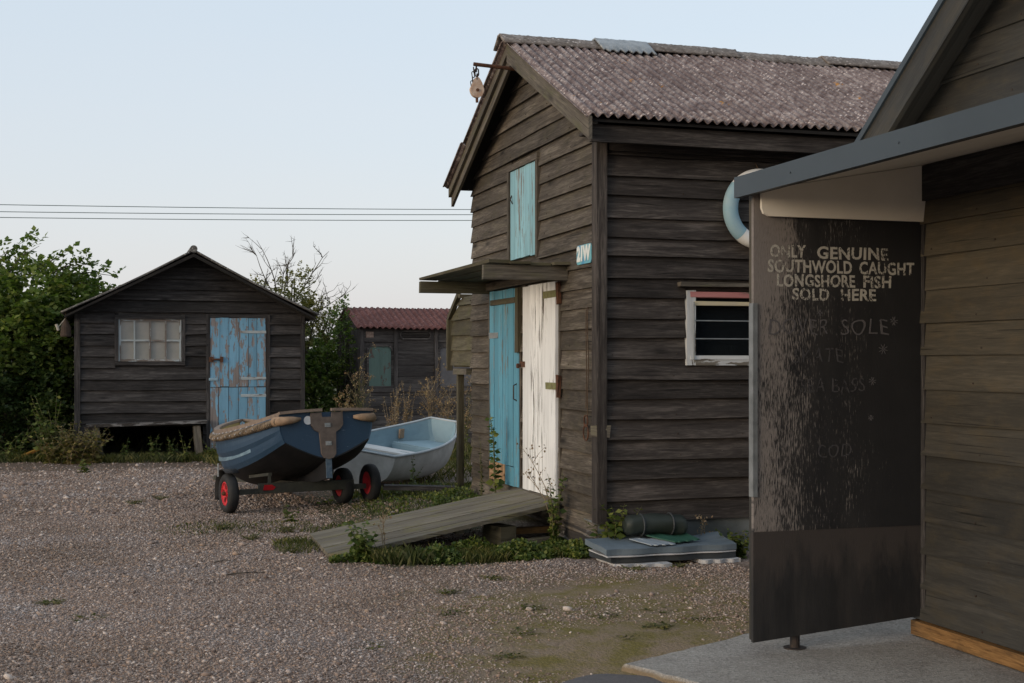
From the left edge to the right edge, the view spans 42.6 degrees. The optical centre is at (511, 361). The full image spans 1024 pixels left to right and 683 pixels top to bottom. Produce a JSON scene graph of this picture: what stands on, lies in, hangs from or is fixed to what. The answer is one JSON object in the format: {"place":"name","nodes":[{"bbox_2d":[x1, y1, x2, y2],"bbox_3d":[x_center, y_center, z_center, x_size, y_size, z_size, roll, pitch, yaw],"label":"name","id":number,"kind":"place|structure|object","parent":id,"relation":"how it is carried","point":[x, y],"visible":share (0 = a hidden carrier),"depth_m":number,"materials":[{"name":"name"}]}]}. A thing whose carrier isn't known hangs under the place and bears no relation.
{"place":"outdoors","nodes":[
{"label":"outdoors","id":0,"kind":"place"},
{"bbox_2d":[28,400,334,451],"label":"field grass","id":1,"kind":"structure","parent":0,"point":[121,435],"depth_m":22.40,"materials":[{"name":"plant"}]},
{"bbox_2d":[0,442,585,565],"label":"grass","id":2,"kind":"structure","parent":0,"point":[394,554],"depth_m":12.43,"materials":[{"name":"plant"}]},
{"bbox_2d":[0,362,748,682],"bbox_3d":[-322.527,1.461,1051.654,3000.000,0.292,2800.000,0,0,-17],"label":"ground","id":3,"kind":"structure","parent":0,"point":[589,648],"depth_m":7.95,"materials":[{"name":"gravel"}]},
{"bbox_2d":[1,429,36,456],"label":"tall weed","id":4,"kind":"object","parent":3,"relation":"on","point":[19,446],"visible":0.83,"depth_m":19.02,"materials":[{"name":"green plant"}]},
{"bbox_2d":[14,449,38,459],"bbox_3d":[-6.963,1.314,19.047,0.622,0.262,0.092,0,0,-36],"label":"painted batten","id":5,"kind":"object","parent":3,"relation":"on","point":[31,451],"visible":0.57,"depth_m":19.02,"materials":[{"name":"wood"}]},
{"bbox_2d":[0,346,73,452],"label":"hedge","id":6,"kind":"object","parent":3,"relation":"on","point":[11,427],"visible":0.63,"depth_m":19.87,"materials":[{"name":"green plant"}]},
{"bbox_2d":[25,395,64,459],"bbox_3d":[-6.703,0.962,18.919,0.567,1.021,0.423,0,0,-17],"label":"tall weed","id":7,"kind":"object","parent":3,"relation":"on","point":[43,430],"visible":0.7,"depth_m":18.91,"materials":[{"name":"green plant"}]},
{"bbox_2d":[33,597,65,604],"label":"grass tuft","id":8,"kind":"object","parent":3,"relation":"on","point":[46,602],"visible":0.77,"depth_m":8.10,"materials":[{"name":"plant"}]},
{"bbox_2d":[27,432,82,463],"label":"bramble","id":9,"kind":"object","parent":3,"relation":"on","point":[52,453],"visible":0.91,"depth_m":18.68,"materials":[{"name":"green plant"}]},
{"bbox_2d":[0,225,125,446],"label":"elder tree","id":10,"kind":"object","parent":3,"relation":"on","point":[28,320],"visible":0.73,"depth_m":20.36,"materials":[{"name":"green plant"}]},
{"bbox_2d":[52,420,99,464],"bbox_3d":[-6.218,1.168,18.754,0.670,0.627,0.779,0,0,-17],"label":"bramble","id":11,"kind":"object","parent":3,"relation":"on","point":[71,458],"visible":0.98,"depth_m":18.69,"materials":[{"name":"green plant"}]},
{"bbox_2d":[76,459,91,472],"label":"weed","id":12,"kind":"object","parent":3,"relation":"on","point":[84,469],"visible":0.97,"depth_m":17.67,"materials":[{"name":"green plant"}]},
{"bbox_2d":[63,426,112,463],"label":"bramble","id":13,"kind":"object","parent":3,"relation":"on","point":[92,454],"visible":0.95,"depth_m":18.78,"materials":[{"name":"green plant"}]},
{"bbox_2d":[70,612,109,621],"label":"grass tuft","id":14,"kind":"object","parent":3,"relation":"on","point":[78,616],"visible":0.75,"depth_m":7.65,"materials":[{"name":"plant"}]},
{"bbox_2d":[120,438,129,454],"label":"weed","id":15,"kind":"object","parent":3,"relation":"on","point":[126,447],"visible":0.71,"depth_m":19.20,"materials":[{"name":"green plant"}]},
{"bbox_2d":[126,498,144,503],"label":"grass tuft","id":16,"kind":"object","parent":3,"relation":"on","point":[134,502],"visible":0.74,"depth_m":13.65,"materials":[{"name":"plant"}]},
{"bbox_2d":[86,420,206,456],"bbox_3d":[-5.407,1.183,19.470,1.725,0.614,0.349,0,0,-17],"label":"bench","id":17,"kind":"object","parent":3,"relation":"on","point":[198,446],"visible":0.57,"depth_m":19.41,"materials":[{"name":"grey wood"}]},
{"bbox_2d":[147,437,162,460],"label":"weed","id":18,"kind":"object","parent":3,"relation":"on","point":[152,449],"visible":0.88,"depth_m":19.25,"materials":[{"name":"green plant"}]},
{"bbox_2d":[151,495,170,499],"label":"grass tuft","id":19,"kind":"object","parent":3,"relation":"on","point":[161,496],"visible":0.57,"depth_m":14.30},
{"bbox_2d":[3,327,336,393],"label":"hedgerow","id":20,"kind":"object","parent":3,"relation":"on","point":[308,352],"depth_m":57.41,"materials":[{"name":"green plant"}]},
{"bbox_2d":[166,435,178,454],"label":"weed","id":21,"kind":"object","parent":3,"relation":"on","point":[171,450],"visible":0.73,"depth_m":19.34,"materials":[{"name":"green plant"}]},
{"bbox_2d":[179,432,192,462],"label":"weed","id":22,"kind":"object","parent":3,"relation":"on","point":[184,453],"visible":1,"depth_m":19.10,"materials":[{"name":"green plant"}]},
{"bbox_2d":[60,245,319,451],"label":"shed","id":23,"kind":"structure","parent":3,"relation":"on","point":[192,333],"depth_m":19.83,"materials":[{"name":"black wood"}]},
{"bbox_2d":[55,311,70,336],"bbox_3d":[-6.515,-0.547,19.112,0.216,0.375,0.159,0,0,10],"label":"hanging lantern","id":24,"kind":"object","parent":23,"relation":"hanging from","point":[65,330],"visible":1,"depth_m":19.06,"materials":[{"name":"metal"}]},
{"bbox_2d":[114,315,184,364],"bbox_3d":[-5.417,-0.315,19.671,1.021,0.744,0.087,0,0,-17],"label":"window","id":25,"kind":"structure","parent":23,"relation":"in","point":[141,337],"depth_m":19.69,"materials":[{"name":"white wood"}]},
{"bbox_2d":[209,318,265,449],"bbox_3d":[-4.181,0.395,20.025,0.861,2.118,0.080,0,0,-17],"label":"door","id":26,"kind":"structure","parent":23,"relation":"in","point":[231,365],"depth_m":20.03,"materials":[{"name":"wood"}]},
{"bbox_2d":[204,443,216,456],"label":"weed","id":27,"kind":"object","parent":3,"relation":"on","point":[209,450],"visible":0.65,"depth_m":19.43,"materials":[{"name":"green plant"}]},
{"bbox_2d":[213,520,239,529],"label":"grass tuft","id":28,"kind":"object","parent":3,"relation":"on","point":[223,527],"visible":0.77,"depth_m":11.67,"materials":[{"name":"plant"}]},
{"bbox_2d":[241,532,262,539],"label":"grass tuft","id":29,"kind":"object","parent":3,"relation":"on","point":[251,537],"visible":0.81,"depth_m":11.03,"materials":[{"name":"plant"}]},
{"bbox_2d":[273,524,297,532],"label":"grass tuft","id":30,"kind":"object","parent":3,"relation":"on","point":[286,528],"visible":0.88,"depth_m":11.49,"materials":[{"name":"plant"}]},
{"bbox_2d":[277,543,302,553],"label":"grass tuft","id":31,"kind":"object","parent":3,"relation":"on","point":[293,548],"visible":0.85,"depth_m":10.25,"materials":[{"name":"plant"}]},
{"bbox_2d":[283,503,299,521],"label":"weed","id":32,"kind":"object","parent":3,"relation":"on","point":[285,512],"visible":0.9,"depth_m":12.29,"materials":[{"name":"green plant"}]},
{"bbox_2d":[213,463,380,512],"bbox_3d":[-2.515,1.258,14.504,1.681,0.495,3.198,0,0,-17],"label":"trailer","id":33,"kind":"object","parent":3,"relation":"on","point":[341,485],"visible":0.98,"depth_m":13.33,"materials":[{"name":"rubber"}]},
{"bbox_2d":[209,408,376,484],"bbox_3d":[-2.485,0.917,14.140,1.414,0.918,2.897,0,0,-29],"label":"dinghy","id":34,"kind":"object","parent":33,"relation":"on","point":[316,445],"visible":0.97,"depth_m":13.02,"materials":[{"name":"wood"}]},
{"bbox_2d":[241,232,358,407],"bbox_3d":[-3.995,-0.405,24.323,2.217,3.945,1.807,0,0,-17],"label":"thorn bush","id":35,"kind":"object","parent":3,"relation":"on","point":[309,302],"visible":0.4,"depth_m":24.28,"materials":[{"name":"green plant"}]},
{"bbox_2d":[305,333,350,412],"bbox_3d":[-3.427,0.570,22.694,1.417,2.184,1.548,0,0,34],"label":"bush","id":36,"kind":"object","parent":3,"relation":"on","point":[315,379],"visible":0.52,"depth_m":22.60,"materials":[{"name":"green plant"}]},
{"bbox_2d":[333,391,354,411],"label":"tall weed","id":37,"kind":"object","parent":3,"relation":"on","point":[346,403],"visible":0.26,"depth_m":19.64,"materials":[{"name":"brown plant"}]},
{"bbox_2d":[344,344,378,412],"bbox_3d":[-2.378,0.589,20.510,0.566,1.770,0.522,0,0,-17],"label":"tall weed","id":38,"kind":"object","parent":3,"relation":"on","point":[359,389],"visible":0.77,"depth_m":20.48,"materials":[{"name":"brown plant"}]},
{"bbox_2d":[343,519,379,561],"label":"weed","id":39,"kind":"object","parent":3,"relation":"on","point":[360,541],"visible":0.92,"depth_m":9.78,"materials":[{"name":"green plant"}]},
{"bbox_2d":[351,640,387,648],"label":"grass tuft","id":40,"kind":"object","parent":3,"relation":"on","point":[378,646],"visible":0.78,"depth_m":6.94,"materials":[{"name":"plant"}]},
{"bbox_2d":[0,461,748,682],"bbox_3d":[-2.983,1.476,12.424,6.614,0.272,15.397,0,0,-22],"label":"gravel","id":41,"kind":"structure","parent":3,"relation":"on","point":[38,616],"depth_m":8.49,"materials":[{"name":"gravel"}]},
{"bbox_2d":[226,572,264,575],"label":"twig","id":42,"kind":"object","parent":41,"relation":"on","point":[243,572],"visible":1,"depth_m":9.17,"materials":[{"name":"wood"}]},
{"bbox_2d":[373,503,392,547],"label":"dry weed","id":43,"kind":"object","parent":3,"relation":"on","point":[384,517],"visible":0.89,"depth_m":9.89,"materials":[{"name":"brown plant"}]},
{"bbox_2d":[381,396,398,425],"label":"tall weed","id":44,"kind":"object","parent":3,"relation":"on","point":[396,420],"visible":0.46,"depth_m":19.51,"materials":[{"name":"brown plant"}]},
{"bbox_2d":[334,417,455,483],"bbox_3d":[-1.366,1.087,16.399,1.184,0.715,2.055,0,0,26],"label":"dinghy","id":45,"kind":"object","parent":3,"relation":"on","point":[390,452],"visible":0.7,"depth_m":16.35,"materials":[{"name":"plastic"}]},
{"bbox_2d":[389,385,401,425],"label":"tall weed","id":46,"kind":"object","parent":3,"relation":"on","point":[397,405],"visible":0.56,"depth_m":19.98,"materials":[{"name":"brown plant"}]},
{"bbox_2d":[334,307,472,444],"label":"carriage shed","id":47,"kind":"structure","parent":3,"relation":"on","point":[408,349],"depth_m":22.29,"materials":[{"name":"brown wood"}]},
{"bbox_2d":[324,294,357,407],"bbox_3d":[-2.969,0.161,22.762,0.584,2.685,1.661,0,0,-17],"label":"ivy","id":48,"kind":"object","parent":47,"relation":"attached to","point":[342,324],"visible":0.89,"depth_m":22.73,"materials":[{"name":"green plant"}]},
{"bbox_2d":[367,344,392,387],"bbox_3d":[-2.223,0.083,22.118,0.450,0.735,0.035,0,0,-17],"label":"window","id":49,"kind":"structure","parent":47,"relation":"in","point":[379,358],"depth_m":22.12,"materials":[{"name":"teal wood"}]},
{"bbox_2d":[438,345,470,387],"bbox_3d":[-0.966,0.088,22.503,0.620,0.725,0.035,0,0,-17],"label":"window","id":50,"kind":"structure","parent":47,"relation":"in","point":[448,377],"depth_m":22.46,"materials":[{"name":"grey glass"}]},
{"bbox_2d":[401,383,416,422],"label":"tall weed","id":51,"kind":"object","parent":3,"relation":"on","point":[405,412],"visible":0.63,"depth_m":20.30,"materials":[{"name":"brown plant"}]},
{"bbox_2d":[409,456,422,484],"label":"weed","id":52,"kind":"object","parent":3,"relation":"on","point":[412,479],"visible":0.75,"depth_m":14.39,"materials":[{"name":"green plant"}]},
{"bbox_2d":[383,484,454,490],"bbox_3d":[-0.966,1.314,13.669,0.746,0.081,0.103,0,0,-9],"label":"plank","id":53,"kind":"object","parent":3,"relation":"on","point":[407,487],"visible":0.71,"depth_m":13.62,"materials":[{"name":"black wood"}]},
{"bbox_2d":[416,357,444,417],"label":"tall weed","id":54,"kind":"object","parent":3,"relation":"on","point":[426,393],"visible":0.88,"depth_m":20.20,"materials":[{"name":"brown plant"}]},
{"bbox_2d":[309,488,556,557],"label":"ramp","id":55,"kind":"structure","parent":3,"relation":"on","point":[458,517],"depth_m":10.71,"materials":[{"name":"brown wood"}]},
{"bbox_2d":[516,443,555,523],"bbox_3d":[0.193,0.998,10.772,0.174,0.646,0.492,0,0,-37],"label":"dry weed","id":56,"kind":"object","parent":55,"relation":"on","point":[540,479],"visible":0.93,"depth_m":10.78,"materials":[{"name":"brown plant"}]},
{"bbox_2d":[430,383,456,419],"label":"tall weed","id":57,"kind":"object","parent":3,"relation":"on","point":[448,404],"visible":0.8,"depth_m":20.20,"materials":[{"name":"brown plant"}]},
{"bbox_2d":[429,586,464,594],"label":"grass tuft","id":58,"kind":"object","parent":3,"relation":"on","point":[452,591],"visible":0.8,"depth_m":8.52,"materials":[{"name":"plant"}]},
{"bbox_2d":[431,608,471,615],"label":"grass tuft","id":59,"kind":"object","parent":3,"relation":"on","point":[451,612],"visible":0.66,"depth_m":7.82,"materials":[{"name":"plant"}]},
{"bbox_2d":[317,480,591,565],"bbox_3d":[-0.751,1.386,12.288,2.190,0.306,5.233,0,0,-11],"label":"ground cover","id":60,"kind":"object","parent":3,"relation":"on","point":[527,548],"visible":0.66,"depth_m":10.05,"materials":[{"name":"green plant"}]},
{"bbox_2d":[446,294,472,487],"bbox_3d":[-0.152,0.341,14.035,0.900,2.126,0.925,0,0,-17],"label":"lean to","id":61,"kind":"object","parent":3,"relation":"on","point":[458,338],"visible":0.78,"depth_m":14.03,"materials":[{"name":"brown wood"}]},
{"bbox_2d":[448,390,471,461],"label":"tall weed","id":62,"kind":"object","parent":3,"relation":"on","point":[466,431],"visible":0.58,"depth_m":19.47,"materials":[{"name":"brown plant"}]},
{"bbox_2d":[464,377,472,424],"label":"tall weed","id":63,"kind":"object","parent":3,"relation":"on","point":[468,394],"visible":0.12,"depth_m":18.07,"materials":[{"name":"brown plant"}]},
{"bbox_2d":[478,437,484,495],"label":"weed","id":64,"kind":"object","parent":3,"relation":"on","point":[481,481],"visible":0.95,"depth_m":12.75,"materials":[{"name":"green plant"}]},
{"bbox_2d":[485,416,504,492],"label":"climbing weed","id":65,"kind":"object","parent":3,"relation":"on","point":[498,483],"visible":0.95,"depth_m":12.09,"materials":[{"name":"green plant"}]},
{"bbox_2d":[479,573,510,580],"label":"grass tuft","id":66,"kind":"object","parent":3,"relation":"on","point":[493,577],"visible":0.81,"depth_m":9.10,"materials":[{"name":"plant"}]},
{"bbox_2d":[487,650,526,659],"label":"grass tuft","id":67,"kind":"object","parent":3,"relation":"on","point":[510,655],"visible":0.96,"depth_m":6.88,"materials":[{"name":"plant"}]},
{"bbox_2d":[502,626,543,635],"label":"grass tuft","id":68,"kind":"object","parent":3,"relation":"on","point":[520,633],"visible":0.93,"depth_m":7.31,"materials":[{"name":"plant"}]},
{"bbox_2d":[497,536,560,544],"bbox_3d":[0.146,1.457,10.575,0.529,0.073,0.122,0,0,-25],"label":"plank","id":69,"kind":"object","parent":3,"relation":"on","point":[540,539],"visible":0.29,"depth_m":10.55,"materials":[{"name":"brown wood"}]},
{"bbox_2d":[481,523,515,544],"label":"timber block","id":70,"kind":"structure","parent":69,"relation":"on","point":[494,533],"depth_m":10.56,"materials":[{"name":"brown wood"}]},
{"bbox_2d":[514,602,546,609],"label":"grass tuft","id":71,"kind":"object","parent":3,"relation":"on","point":[525,606],"visible":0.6,"depth_m":8.00,"materials":[{"name":"plant"}]},
{"bbox_2d":[516,526,549,533],"bbox_3d":[0.144,1.399,10.890,0.355,0.057,0.096,0,0,-27],"label":"plank","id":72,"kind":"object","parent":3,"relation":"on","point":[531,529],"visible":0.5,"depth_m":10.86,"materials":[{"name":"orange wood"}]},
{"bbox_2d":[542,470,567,540],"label":"thistle","id":73,"kind":"object","parent":3,"relation":"on","point":[554,529],"visible":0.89,"depth_m":10.52,"materials":[{"name":"green plant"}]},
{"bbox_2d":[584,609,620,618],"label":"grass tuft","id":74,"kind":"object","parent":3,"relation":"on","point":[601,616],"visible":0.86,"depth_m":7.77,"materials":[{"name":"plant"}]},
{"bbox_2d":[562,674,663,682],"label":"asphalt patch","id":75,"kind":"object","parent":3,"relation":"on","point":[607,678],"visible":0.88,"depth_m":6.50,"materials":[{"name":"asphalt"}]},
{"bbox_2d":[583,504,642,538],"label":"weed","id":76,"kind":"object","parent":3,"relation":"on","point":[617,529],"visible":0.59,"depth_m":9.91,"materials":[{"name":"green plant"}]},
{"bbox_2d":[608,632,648,640],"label":"grass tuft","id":77,"kind":"object","parent":3,"relation":"on","point":[620,636],"visible":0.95,"depth_m":7.26,"materials":[{"name":"plant"}]},
{"bbox_2d":[596,558,671,567],"bbox_3d":[0.901,1.486,9.717,0.428,0.034,0.454,0,0,-17],"label":"foam mat","id":78,"kind":"object","parent":3,"relation":"on","point":[657,563],"visible":0.49,"depth_m":9.56,"materials":[{"name":"plastic"}]},
{"bbox_2d":[620,564,648,570],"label":"grass tuft","id":79,"kind":"object","parent":3,"relation":"on","point":[637,567],"visible":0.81,"depth_m":9.45,"materials":[{"name":"plant"}]},
{"bbox_2d":[640,604,678,613],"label":"grass tuft","id":80,"kind":"object","parent":3,"relation":"on","point":[658,611],"visible":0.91,"depth_m":7.95,"materials":[{"name":"plant"}]},
{"bbox_2d":[419,33,900,550],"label":"net shed","id":81,"kind":"structure","parent":3,"relation":"on","point":[629,160],"depth_m":10.33,"materials":[{"name":"brown wood"}]},
{"bbox_2d":[469,64,483,102],"bbox_3d":[-0.305,-2.414,11.396,0.124,0.340,0.060,0,0,-17],"label":"pulley block","id":82,"kind":"object","parent":81,"relation":"hanging from","point":[476,89],"depth_m":11.38,"materials":[{"name":"wood"}]},
{"bbox_2d":[489,288,518,487],"bbox_3d":[-0.079,0.235,12.311,0.072,1.818,0.959,0,0,-17],"label":"door","id":83,"kind":"structure","parent":81,"relation":"in","point":[504,374],"depth_m":12.27,"materials":[{"name":"blue wood"}]},
{"bbox_2d":[516,281,561,498],"bbox_3d":[0.229,0.234,11.244,0.091,1.797,1.035,0,0,-17],"label":"door","id":84,"kind":"structure","parent":81,"relation":"in","point":[541,379],"depth_m":11.18,"materials":[{"name":"wood"}]},
{"bbox_2d":[577,243,591,264],"bbox_3d":[0.560,-0.833,10.213,0.012,0.150,0.330,0,0,-17],"label":"number sign","id":85,"kind":"object","parent":81,"relation":"attached to","point":[584,253],"visible":1,"depth_m":10.19,"materials":[{"name":"metal"}]},
{"bbox_2d":[583,307,588,440],"bbox_3d":[0.573,0.098,10.133,0.020,1.037,0.122,0,0,-17],"label":"rope","id":86,"kind":"object","parent":81,"relation":"hanging from","point":[587,381],"visible":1,"depth_m":10.12,"materials":[{"name":"fabric"}]},
{"bbox_2d":[677,282,748,364],"bbox_3d":[1.653,-0.291,10.280,0.792,0.645,0.139,0,0,-17],"label":"window","id":87,"kind":"structure","parent":81,"relation":"in","point":[717,330],"depth_m":10.26,"materials":[{"name":"grey wood"}]},
{"bbox_2d":[723,163,760,246],"bbox_3d":[1.938,-1.218,10.296,0.636,0.691,0.139,0,0,-17],"label":"life ring","id":88,"kind":"object","parent":81,"relation":"hanging from","point":[738,230],"visible":0.29,"depth_m":10.18,"materials":[{"name":"plastic"}]},
{"bbox_2d":[638,619,681,629],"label":"grass tuft","id":89,"kind":"object","parent":3,"relation":"on","point":[665,625],"visible":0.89,"depth_m":7.48,"materials":[{"name":"plant"}]},
{"bbox_2d":[664,561,689,566],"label":"grass tuft","id":90,"kind":"object","parent":3,"relation":"on","point":[681,565],"visible":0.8,"depth_m":9.56,"materials":[{"name":"plant"}]},
{"bbox_2d":[695,515,712,534],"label":"dry weed","id":91,"kind":"object","parent":3,"relation":"on","point":[702,520],"visible":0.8,"depth_m":10.15,"materials":[{"name":"brown plant"}]},
{"bbox_2d":[687,616,727,622],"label":"grass tuft","id":92,"kind":"object","parent":3,"relation":"on","point":[705,618],"visible":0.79,"depth_m":7.68,"materials":[{"name":"plant"}]},
{"bbox_2d":[691,557,740,563],"bbox_3d":[1.501,1.482,9.906,0.328,0.034,0.364,0,0,-17],"label":"foam mat","id":93,"kind":"object","parent":3,"relation":"on","point":[720,560],"visible":0.46,"depth_m":9.75,"materials":[{"name":"plastic"}]},
{"bbox_2d":[589,551,735,562],"bbox_3d":[1.134,1.447,9.866,1.039,0.046,0.424,0,0,-17],"label":"foam mat","id":94,"kind":"object","parent":93,"relation":"on","point":[671,557],"visible":0.5,"depth_m":9.67,"materials":[{"name":"plastic"}]},
{"bbox_2d":[589,549,735,557],"bbox_3d":[1.133,1.417,9.843,1.053,0.019,0.428,0,0,-17],"label":"foam mat","id":95,"kind":"object","parent":94,"relation":"on","point":[615,556],"visible":0.36,"depth_m":9.66,"materials":[{"name":"plastic"}]},
{"bbox_2d":[585,532,735,555],"bbox_3d":[1.130,1.363,9.850,1.099,0.089,0.413,0,0,-17],"label":"foam mat","id":96,"kind":"object","parent":95,"relation":"on","point":[708,541],"visible":0.86,"depth_m":9.75,"materials":[{"name":"plastic"}]},
{"bbox_2d":[629,538,675,545],"bbox_3d":[1.045,1.337,9.763,0.194,0.030,0.303,0,0,-37],"label":"foam mat","id":97,"kind":"object","parent":96,"relation":"on","point":[654,542],"visible":1,"depth_m":9.75,"materials":[{"name":"plastic"}]},
{"bbox_2d":[646,533,699,542],"bbox_3d":[1.214,1.320,9.866,0.343,0.042,0.265,0,0,-31],"label":"foam mat","id":98,"kind":"object","parent":96,"relation":"on","point":[686,537],"visible":0.98,"depth_m":9.86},
{"bbox_2d":[622,512,687,535],"bbox_3d":[1.082,1.232,9.944,0.500,0.174,0.193,0,0,-17],"label":"rolled bag","id":99,"kind":"object","parent":98,"relation":"on","point":[639,524],"visible":1,"depth_m":9.88,"materials":[{"name":"fabric"}]},
{"bbox_2d":[715,528,748,558],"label":"weed","id":100,"kind":"object","parent":3,"relation":"on","point":[740,552],"visible":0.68,"depth_m":9.97,"materials":[{"name":"green plant"}]},
{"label":"power pole","id":101,"kind":"object","parent":3,"relation":"on","visible":0},
{"bbox_2d":[0,204,470,209],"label":"power line","id":102,"kind":"object","parent":101,"relation":"attached to","point":[234,207],"visible":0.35,"depth_m":44.11,"materials":[{"name":"metal"}]},
{"bbox_2d":[0,217,471,220],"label":"power line","id":103,"kind":"object","parent":101,"relation":"attached to","point":[245,219],"visible":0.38,"depth_m":44.17,"materials":[{"name":"metal"}]},
{"bbox_2d":[0,211,472,214],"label":"power line","id":104,"kind":"object","parent":101,"relation":"attached to","point":[257,214],"visible":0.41,"depth_m":44.62,"materials":[{"name":"metal"}]},
{"bbox_2d":[0,0,937,350],"label":"sky","id":105,"kind":"structure","parent":0,"point":[355,106],"materials":[{"name":"blue"}]},
{"bbox_2d":[622,617,1023,682],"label":"pavement","id":106,"kind":"structure","parent":0,"point":[894,651],"depth_m":6.60,"materials":[{"name":"concrete"}]},
{"bbox_2d":[749,194,926,649],"bbox_3d":[1.718,0.240,6.970,1.031,2.560,0.132,0,0,-16],"label":"sign board","id":107,"kind":"object","parent":106,"relation":"on","point":[837,437],"visible":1,"depth_m":6.92,"materials":[{"name":"brown wood"}]},
{"bbox_2d":[734,0,1023,671],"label":"fish hut","id":108,"kind":"object","parent":106,"relation":"on","point":[936,146],"visible":0.91,"depth_m":6.63,"materials":[{"name":"brown wood"}]}
]}

